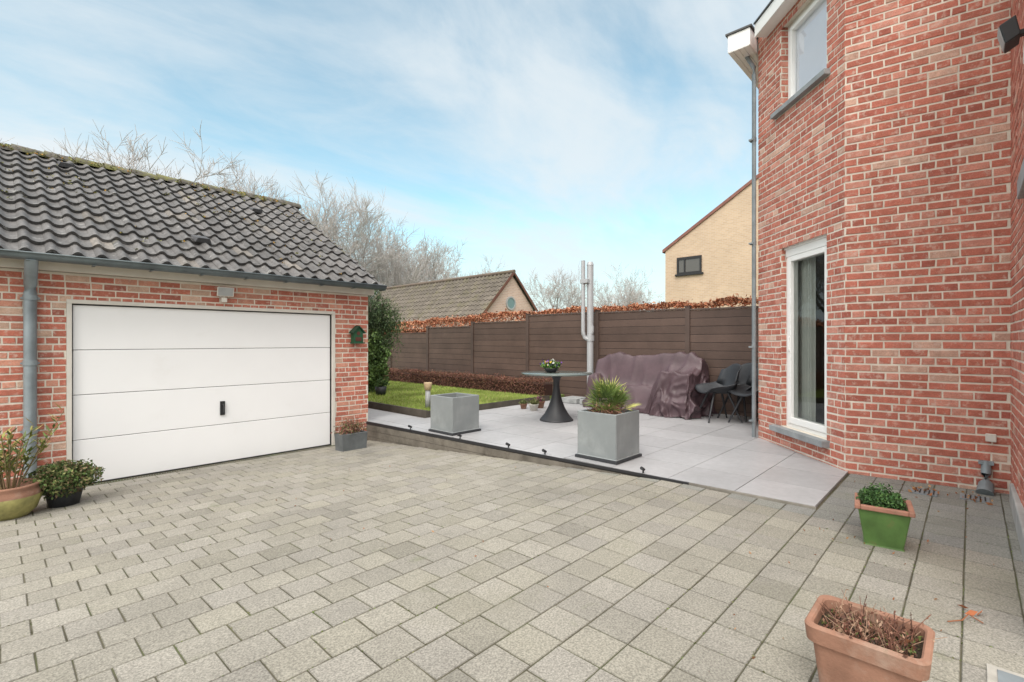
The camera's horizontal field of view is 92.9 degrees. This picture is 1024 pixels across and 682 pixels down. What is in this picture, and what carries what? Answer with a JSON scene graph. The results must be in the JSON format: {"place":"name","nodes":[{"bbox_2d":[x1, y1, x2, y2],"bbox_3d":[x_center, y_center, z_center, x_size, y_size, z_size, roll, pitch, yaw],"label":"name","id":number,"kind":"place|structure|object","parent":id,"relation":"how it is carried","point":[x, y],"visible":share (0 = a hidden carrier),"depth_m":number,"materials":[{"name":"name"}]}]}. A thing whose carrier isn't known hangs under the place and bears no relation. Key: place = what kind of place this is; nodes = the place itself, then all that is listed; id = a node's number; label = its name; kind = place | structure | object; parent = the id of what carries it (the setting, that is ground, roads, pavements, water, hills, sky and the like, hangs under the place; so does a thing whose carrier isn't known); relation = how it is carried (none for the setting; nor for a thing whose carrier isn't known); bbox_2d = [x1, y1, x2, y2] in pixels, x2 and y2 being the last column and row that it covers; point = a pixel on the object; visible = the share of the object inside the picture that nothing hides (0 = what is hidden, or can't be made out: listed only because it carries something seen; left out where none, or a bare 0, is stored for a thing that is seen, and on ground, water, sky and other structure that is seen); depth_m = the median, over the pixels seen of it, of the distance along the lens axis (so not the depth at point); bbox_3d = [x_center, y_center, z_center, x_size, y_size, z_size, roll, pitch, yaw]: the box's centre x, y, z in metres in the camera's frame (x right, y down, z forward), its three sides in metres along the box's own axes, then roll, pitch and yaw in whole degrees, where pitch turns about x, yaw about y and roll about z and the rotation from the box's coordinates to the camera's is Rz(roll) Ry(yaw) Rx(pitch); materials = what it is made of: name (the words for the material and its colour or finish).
{"place":"outdoors","nodes":[
{"label":"outdoors","id":0,"kind":"place"},
{"bbox_2d":[0,0,770,311],"label":"sky","id":1,"kind":"structure","parent":0,"point":[545,135],"materials":[{"name":"blue"}]},
{"bbox_2d":[368,270,537,328],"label":"garden house","id":2,"kind":"structure","parent":0,"point":[499,291],"depth_m":22.93,"materials":[{"name":"brown tile"}]},
{"bbox_2d":[506,296,515,309],"bbox_3d":[-0.052,-1.700,21.910,0.050,0.620,0.620,0,0,43],"label":"window","id":3,"kind":"structure","parent":2,"relation":"in","point":[510,301],"depth_m":21.89,"materials":[{"name":"glass"}]},
{"bbox_2d":[368,380,563,410],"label":"lawn ground","id":4,"kind":"structure","parent":0,"point":[562,395],"depth_m":11.05,"materials":[{"name":"green plant"}]},
{"bbox_2d":[374,377,386,395],"bbox_3d":[-2.941,1.001,10.868,0.310,0.428,0.302,0,0,-29],"label":"potted plant","id":5,"kind":"object","parent":4,"relation":"on","point":[380,390],"visible":0.99,"depth_m":10.81,"materials":[{"name":"green plant"}]},
{"bbox_2d":[368,280,407,392],"bbox_3d":[-3.259,-0.075,11.705,1.494,2.951,1.181,0,0,-7],"label":"evergreen shrub","id":6,"kind":"object","parent":4,"relation":"on","point":[380,328],"visible":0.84,"depth_m":11.55,"materials":[{"name":"green plant"}]},
{"bbox_2d":[424,382,431,407],"bbox_3d":[-1.522,0.980,8.806,0.148,0.470,0.150,0,0,43],"label":"bollard lamp","id":7,"kind":"object","parent":4,"relation":"on","point":[427,387],"visible":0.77,"depth_m":8.76,"materials":[{"name":"white plastic"}]},
{"bbox_2d":[368,395,549,417],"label":"lawn kerb","id":8,"kind":"structure","parent":4,"relation":"on","point":[404,410],"depth_m":9.17,"materials":[{"name":"grey concrete"}]},
{"bbox_2d":[383,366,552,395],"bbox_3d":[-1.653,1.011,13.073,6.887,0.513,0.487,0,0,43],"label":"hedge","id":9,"kind":"object","parent":4,"relation":"on","point":[480,381],"visible":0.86,"depth_m":12.16,"materials":[{"name":"brown plant"}]},
{"bbox_2d":[375,306,758,416],"bbox_3d":[-1.060,0.412,13.244,16.104,2.158,0.110,0,0,43],"label":"garden fence","id":10,"kind":"object","parent":4,"relation":"on","point":[718,339],"visible":0.43,"depth_m":10.86,"materials":[{"name":"brown wood"}]},
{"bbox_2d":[0,440,1023,681],"bbox_3d":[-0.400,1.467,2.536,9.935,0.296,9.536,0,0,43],"label":"driveway pavement","id":11,"kind":"structure","parent":0,"point":[839,564],"depth_m":2.79,"materials":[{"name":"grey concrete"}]},
{"bbox_2d":[0,403,63,520],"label":"oleander plant","id":12,"kind":"object","parent":11,"relation":"on","point":[19,498],"visible":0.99,"depth_m":4.19,"materials":[{"name":"green plant"}]},
{"bbox_2d":[21,458,104,507],"bbox_3d":[-4.213,1.331,4.589,0.604,0.422,0.608,0,0,43],"label":"round bush","id":13,"kind":"object","parent":11,"relation":"on","point":[62,483],"visible":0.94,"depth_m":4.50,"materials":[{"name":"green plant"}]},
{"bbox_2d":[0,143,386,483],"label":"garage","id":14,"kind":"structure","parent":11,"relation":"on","point":[131,345],"depth_m":6.19,"materials":[{"name":"red brick"}]},
{"bbox_2d":[66,299,334,483],"bbox_3d":[-3.786,0.575,6.388,0.125,2.056,3.054,0,0,43],"label":"garage door","id":15,"kind":"structure","parent":14,"relation":"in","point":[151,389],"depth_m":6.14,"materials":[{"name":"metal"}]},
{"bbox_2d":[217,287,233,302],"bbox_3d":[-3.718,-0.595,6.286,0.163,0.189,0.195,0,0,43],"label":"flood light","id":16,"kind":"object","parent":14,"relation":"attached to","point":[223,293],"visible":1,"depth_m":6.25,"materials":[{"name":"white paint"}]},
{"bbox_2d":[349,325,365,343],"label":"bird house","id":17,"kind":"structure","parent":14,"relation":"attached to","point":[357,331],"depth_m":7.63,"materials":[{"name":"green wood"}]},
{"bbox_2d":[87,446,326,485],"bbox_3d":[-3.793,1.646,6.398,0.300,0.108,3.100,0,0,43],"label":"drain channel","id":18,"kind":"object","parent":11,"relation":"in","point":[198,467],"visible":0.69,"depth_m":6.10,"materials":[{"name":"black metal"}]},
{"bbox_2d":[331,417,367,451],"bbox_3d":[-2.337,1.325,7.028,0.331,0.465,0.543,0,0,43],"label":"heather planter","id":19,"kind":"object","parent":11,"relation":"on","point":[353,437],"visible":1,"depth_m":6.96,"materials":[{"name":"concrete"}]},
{"bbox_2d":[0,455,1016,681],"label":"joint moss","id":20,"kind":"object","parent":11,"relation":"on","point":[527,561],"visible":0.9,"depth_m":3.22,"materials":[{"name":"green plant"}]},
{"bbox_2d":[275,479,993,658],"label":"fallen leaves","id":21,"kind":"object","parent":11,"relation":"on","point":[971,612],"visible":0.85,"depth_m":2.35,"materials":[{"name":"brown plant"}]},
{"bbox_2d":[804,589,946,681],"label":"terracotta trough","id":22,"kind":"object","parent":11,"relation":"on","point":[853,641],"visible":1,"depth_m":1.71,"materials":[{"name":"ceramic"}]},
{"bbox_2d":[855,482,915,551],"bbox_3d":[2.433,1.120,3.190,0.306,0.401,0.306,0,0,35],"label":"potted plant","id":23,"kind":"object","parent":11,"relation":"on","point":[885,515],"visible":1,"depth_m":3.11,"materials":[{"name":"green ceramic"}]},
{"bbox_2d":[908,485,947,496],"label":"fallen leaves","id":24,"kind":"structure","parent":11,"relation":"on","point":[927,491],"depth_m":4.23,"materials":[{"name":"plant"}]},
{"bbox_2d":[949,491,992,504],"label":"fallen leaves","id":25,"kind":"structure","parent":11,"relation":"on","point":[975,498],"depth_m":4.05,"materials":[{"name":"plant"}]},
{"bbox_2d":[986,663,1023,681],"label":"drain cover","id":26,"kind":"object","parent":11,"relation":"on","point":[996,674],"visible":1,"depth_m":1.90,"materials":[{"name":"metal"}]},
{"bbox_2d":[368,400,847,506],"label":"terrace pavement","id":27,"kind":"structure","parent":0,"point":[721,452],"depth_m":5.88,"materials":[{"name":"tile"}]},
{"bbox_2d":[428,392,480,435],"bbox_3d":[-0.827,1.040,7.036,0.540,0.520,0.540,0,0,43],"label":"square planter","id":28,"kind":"object","parent":27,"relation":"on","point":[454,414],"visible":1,"depth_m":6.86,"materials":[{"name":"concrete"}]},
{"bbox_2d":[519,399,528,408],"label":"potted plant","id":29,"kind":"object","parent":27,"relation":"on","point":[523,403],"visible":1,"depth_m":9.30,"materials":[{"name":"green plant"}]},
{"bbox_2d":[528,398,539,410],"bbox_3d":[0.410,1.179,9.107,0.233,0.243,0.215,0,0,43],"label":"potted plant","id":30,"kind":"object","parent":27,"relation":"on","point":[533,405],"visible":1,"depth_m":9.06,"materials":[{"name":"green plant"}]},
{"bbox_2d":[533,395,544,407],"bbox_3d":[0.540,1.172,9.455,0.243,0.256,0.255,0,0,43],"label":"potted plant","id":31,"kind":"object","parent":27,"relation":"on","point":[541,403],"visible":0.79,"depth_m":9.40,"materials":[{"name":"brown plant"}]},
{"bbox_2d":[521,371,591,422],"bbox_3d":[0.730,0.909,8.001,1.160,0.782,1.160,0,0,43],"label":"round table","id":32,"kind":"object","parent":27,"relation":"on","point":[556,411],"visible":0.98,"depth_m":7.87,"materials":[{"name":"glass"},{"name":"black metal"}]},
{"bbox_2d":[539,359,561,372],"bbox_3d":[0.642,0.403,8.021,0.392,0.226,0.377,0,0,43],"label":"flower bowl","id":33,"kind":"object","parent":32,"relation":"on","point":[551,366],"visible":1,"depth_m":7.93,"materials":[{"name":"black plastic"}]},
{"bbox_2d":[561,260,593,404],"bbox_3d":[1.578,-0.200,10.211,0.880,3.000,0.660,0,0,43],"label":"folded parasol","id":34,"kind":"object","parent":27,"relation":"on","point":[589,336],"visible":0.75,"depth_m":10.24,"materials":[{"name":"metal"}]},
{"bbox_2d":[575,374,641,464],"bbox_3d":[1.116,0.825,5.490,0.643,0.950,0.705,0,0,43],"label":"square planter","id":35,"kind":"object","parent":27,"relation":"on","point":[608,431],"visible":1,"depth_m":5.33,"materials":[{"name":"concrete"}]},
{"bbox_2d":[582,352,718,419],"bbox_3d":[2.423,0.743,9.140,2.536,1.106,1.079,0,0,43],"label":"covered sofa","id":36,"kind":"object","parent":27,"relation":"on","point":[662,384],"visible":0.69,"depth_m":8.70,"materials":[{"name":"fabric"}]},
{"bbox_2d":[695,363,742,422],"bbox_3d":[3.401,0.837,7.979,0.614,0.936,0.649,0,0,-2],"label":"garden chair","id":37,"kind":"object","parent":27,"relation":"on","point":[727,380],"visible":0.97,"depth_m":8.06,"materials":[{"name":"black plastic"}]},
{"bbox_2d":[717,363,757,421],"bbox_3d":[3.860,0.837,8.161,0.614,0.936,0.649,0,0,-32],"label":"garden chair","id":38,"kind":"object","parent":27,"relation":"on","point":[745,370],"visible":0.22,"depth_m":8.35,"materials":[{"name":"black plastic"}]},
{"bbox_2d":[728,368,758,422],"bbox_3d":[3.808,0.837,7.601,0.614,0.936,0.649,0,0,-17],"label":"garden chair","id":39,"kind":"object","parent":27,"relation":"on","point":[739,390],"visible":0.34,"depth_m":7.78,"materials":[{"name":"black plastic"}]},
{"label":"field beyond fence","id":40,"kind":"structure","parent":0,"visible":0},
{"bbox_2d":[66,136,155,172],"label":"bare tree","id":41,"kind":"object","parent":40,"relation":"on","point":[141,169],"visible":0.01,"depth_m":40.37,"materials":[{"name":"brown plant"}]},
{"bbox_2d":[42,121,277,193],"bbox_3d":[-30.688,-7.973,41.968,20.597,19.053,13.792,0,0,-28],"label":"bare tree","id":42,"kind":"object","parent":40,"relation":"on","point":[146,156],"visible":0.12,"depth_m":39.24,"materials":[{"name":"grey plant"}]},
{"bbox_2d":[122,151,253,193],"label":"bare tree","id":43,"kind":"object","parent":40,"relation":"on","point":[234,167],"visible":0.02,"depth_m":46.20,"materials":[{"name":"brown plant"}]},
{"bbox_2d":[170,171,293,199],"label":"bare tree","id":44,"kind":"object","parent":40,"relation":"on","point":[261,187],"visible":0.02,"depth_m":49.57,"materials":[{"name":"brown plant"}]},
{"bbox_2d":[212,161,308,212],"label":"bare tree","id":45,"kind":"object","parent":40,"relation":"on","point":[246,183],"depth_m":45.65,"materials":[{"name":"brown plant"}]},
{"bbox_2d":[240,169,411,271],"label":"bare tree","id":46,"kind":"object","parent":40,"relation":"on","point":[335,217],"visible":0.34,"depth_m":44.41,"materials":[{"name":"grey plant"}]},
{"bbox_2d":[301,175,371,271],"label":"bare tree","id":47,"kind":"object","parent":40,"relation":"on","point":[321,190],"visible":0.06,"depth_m":48.61,"materials":[{"name":"brown plant"}]},
{"bbox_2d":[302,191,372,270],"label":"bare tree","id":48,"kind":"object","parent":40,"relation":"on","point":[328,217],"depth_m":53.48,"materials":[{"name":"brown plant"}]},
{"bbox_2d":[299,209,404,271],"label":"bare tree","id":49,"kind":"object","parent":40,"relation":"on","point":[363,245],"visible":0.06,"depth_m":52.25,"materials":[{"name":"brown plant"}]},
{"bbox_2d":[311,184,425,298],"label":"bare tree","id":50,"kind":"object","parent":40,"relation":"on","point":[364,238],"visible":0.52,"depth_m":45.16,"materials":[{"name":"grey plant"}]},
{"bbox_2d":[338,214,436,299],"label":"bare tree","id":51,"kind":"object","parent":40,"relation":"on","point":[396,245],"visible":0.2,"depth_m":50.41,"materials":[{"name":"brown plant"}]},
{"bbox_2d":[359,219,423,300],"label":"bare tree","id":52,"kind":"object","parent":40,"relation":"on","point":[378,277],"visible":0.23,"depth_m":51.69,"materials":[{"name":"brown plant"}]},
{"bbox_2d":[361,227,455,285],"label":"bare tree","id":53,"kind":"object","parent":40,"relation":"on","point":[427,260],"visible":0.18,"depth_m":53.37,"materials":[{"name":"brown plant"}]},
{"bbox_2d":[378,229,449,284],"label":"bare tree","id":54,"kind":"object","parent":40,"relation":"on","point":[417,253],"visible":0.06,"depth_m":69.83,"materials":[{"name":"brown plant"}]},
{"bbox_2d":[386,231,466,285],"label":"bare tree","id":55,"kind":"object","parent":40,"relation":"on","point":[433,275],"visible":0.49,"depth_m":53.45,"materials":[{"name":"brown plant"}]},
{"bbox_2d":[437,240,475,276],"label":"bare tree","id":56,"kind":"object","parent":40,"relation":"on","point":[452,263],"visible":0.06,"depth_m":59.75,"materials":[{"name":"grey plant"}]},
{"bbox_2d":[448,255,498,277],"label":"bare tree","id":57,"kind":"object","parent":40,"relation":"on","point":[484,269],"visible":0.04,"depth_m":61.81,"materials":[{"name":"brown plant"}]},
{"bbox_2d":[464,261,527,285],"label":"bare tree","id":58,"kind":"object","parent":40,"relation":"on","point":[492,271],"visible":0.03,"depth_m":68.32,"materials":[{"name":"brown plant"}]},
{"bbox_2d":[522,264,580,310],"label":"bare tree","id":59,"kind":"object","parent":40,"relation":"on","point":[550,291],"visible":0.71,"depth_m":62.61,"materials":[{"name":"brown plant"}]},
{"bbox_2d":[391,293,758,333],"bbox_3d":[-0.338,0.250,13.482,17.058,2.300,0.731,0,0,43],"label":"beech hedge","id":60,"kind":"object","parent":40,"relation":"on","point":[733,300],"visible":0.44,"depth_m":11.82,"materials":[{"name":"brown plant"}]},
{"bbox_2d":[550,266,607,313],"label":"bare tree","id":61,"kind":"object","parent":40,"relation":"on","point":[568,297],"visible":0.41,"depth_m":61.37,"materials":[{"name":"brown plant"}]},
{"bbox_2d":[585,270,651,307],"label":"bare tree","id":62,"kind":"object","parent":40,"relation":"on","point":[627,301],"visible":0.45,"depth_m":65.40,"materials":[{"name":"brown plant"}]},
{"bbox_2d":[594,264,662,309],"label":"bare tree","id":63,"kind":"object","parent":40,"relation":"on","point":[621,296],"visible":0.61,"depth_m":58.05,"materials":[{"name":"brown plant"}]},
{"bbox_2d":[662,174,758,310],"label":"neighbour house","id":64,"kind":"structure","parent":40,"relation":"on","point":[708,256],"depth_m":21.63,"materials":[{"name":"yellow brick"}]},
{"bbox_2d":[675,255,703,276],"bbox_3d":[8.166,-3.470,22.467,1.320,0.860,0.090,0,0,43],"label":"window","id":65,"kind":"structure","parent":64,"relation":"in","point":[691,265],"depth_m":22.43,"materials":[{"name":"grey glass"}]},
{"bbox_2d":[725,0,1023,560],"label":"brick house","id":66,"kind":"structure","parent":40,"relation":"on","point":[891,238],"depth_m":4.66,"materials":[{"name":"red brick"}]},
{"bbox_2d":[769,234,829,447],"bbox_3d":[3.417,-0.018,5.702,0.344,2.277,1.191,0,0,0],"label":"window","id":67,"kind":"structure","parent":66,"relation":"in","point":[800,257],"depth_m":5.85,"materials":[{"name":"white paint"}]},
{"bbox_2d":[770,0,830,119],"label":"window","id":68,"kind":"structure","parent":66,"relation":"in","point":[807,34],"depth_m":5.67,"materials":[{"name":"white glass"}]},
{"bbox_2d":[997,15,1023,63],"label":"flood light","id":69,"kind":"object","parent":66,"relation":"attached to","point":[1010,32],"visible":1,"depth_m":3.10,"materials":[{"name":"black metal"}]},
{"label":"ground","id":70,"kind":"structure","parent":0,"visible":0},
{"bbox_2d":[366,421,815,509],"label":"terrace kerb","id":71,"kind":"structure","parent":70,"relation":"on","point":[379,432],"depth_m":6.14,"materials":[{"name":"grey concrete"}]}
]}

